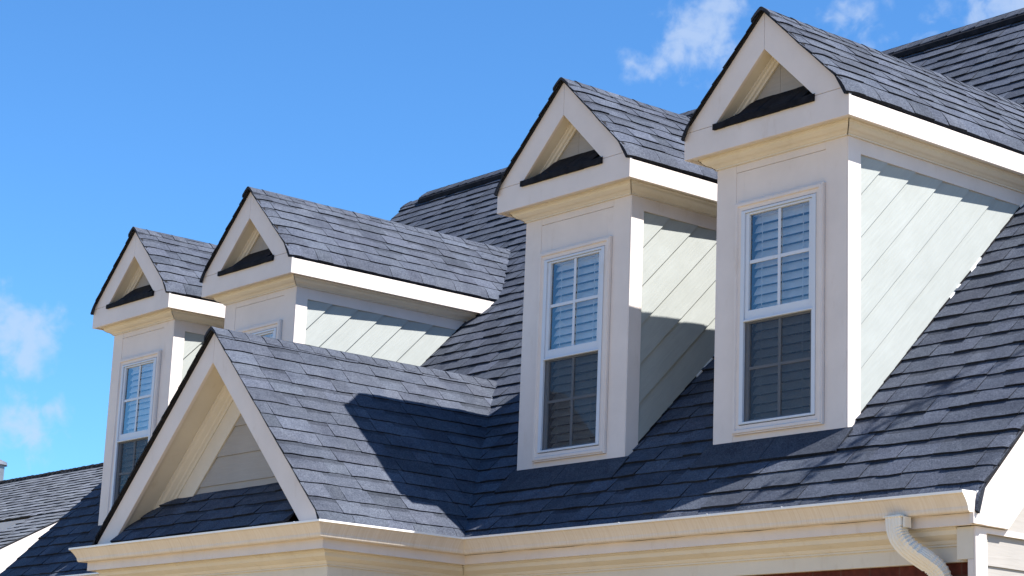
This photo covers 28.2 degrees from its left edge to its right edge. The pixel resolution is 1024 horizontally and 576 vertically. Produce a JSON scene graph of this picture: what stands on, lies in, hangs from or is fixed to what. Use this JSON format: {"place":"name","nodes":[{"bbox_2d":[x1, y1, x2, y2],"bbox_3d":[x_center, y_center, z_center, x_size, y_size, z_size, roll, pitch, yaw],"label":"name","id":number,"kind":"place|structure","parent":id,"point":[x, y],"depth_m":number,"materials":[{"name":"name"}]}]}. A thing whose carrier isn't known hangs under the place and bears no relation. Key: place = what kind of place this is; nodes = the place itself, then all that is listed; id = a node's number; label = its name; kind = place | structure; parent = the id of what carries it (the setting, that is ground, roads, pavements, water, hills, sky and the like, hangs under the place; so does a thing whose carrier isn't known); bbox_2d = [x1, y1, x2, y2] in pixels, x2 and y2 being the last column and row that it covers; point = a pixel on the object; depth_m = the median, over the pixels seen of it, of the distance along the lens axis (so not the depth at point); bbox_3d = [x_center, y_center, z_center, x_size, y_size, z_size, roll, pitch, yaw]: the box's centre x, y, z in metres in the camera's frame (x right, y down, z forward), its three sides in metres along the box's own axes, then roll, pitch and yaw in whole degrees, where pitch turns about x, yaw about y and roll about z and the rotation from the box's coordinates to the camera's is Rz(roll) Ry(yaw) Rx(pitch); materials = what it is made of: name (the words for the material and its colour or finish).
{"place":"outdoors","nodes":[
{"label":"outdoors","id":0,"kind":"place"},
{"bbox_2d":[0,459,102,572],"bbox_3d":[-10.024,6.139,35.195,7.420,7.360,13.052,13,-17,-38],"label":"neighbouring house","id":1,"kind":"structure","parent":0,"point":[33,508],"depth_m":32.57,"materials":[{"name":"grey"}]},
{"bbox_2d":[0,6,1023,575],"bbox_3d":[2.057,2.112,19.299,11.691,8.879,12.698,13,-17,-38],"label":"house","id":2,"kind":"structure","parent":0,"point":[758,310],"depth_m":15.01,"materials":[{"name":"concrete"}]},
{"bbox_2d":[0,0,1023,479],"label":"sky","id":3,"kind":"structure","parent":0,"point":[116,116],"materials":[{"name":"blue"}]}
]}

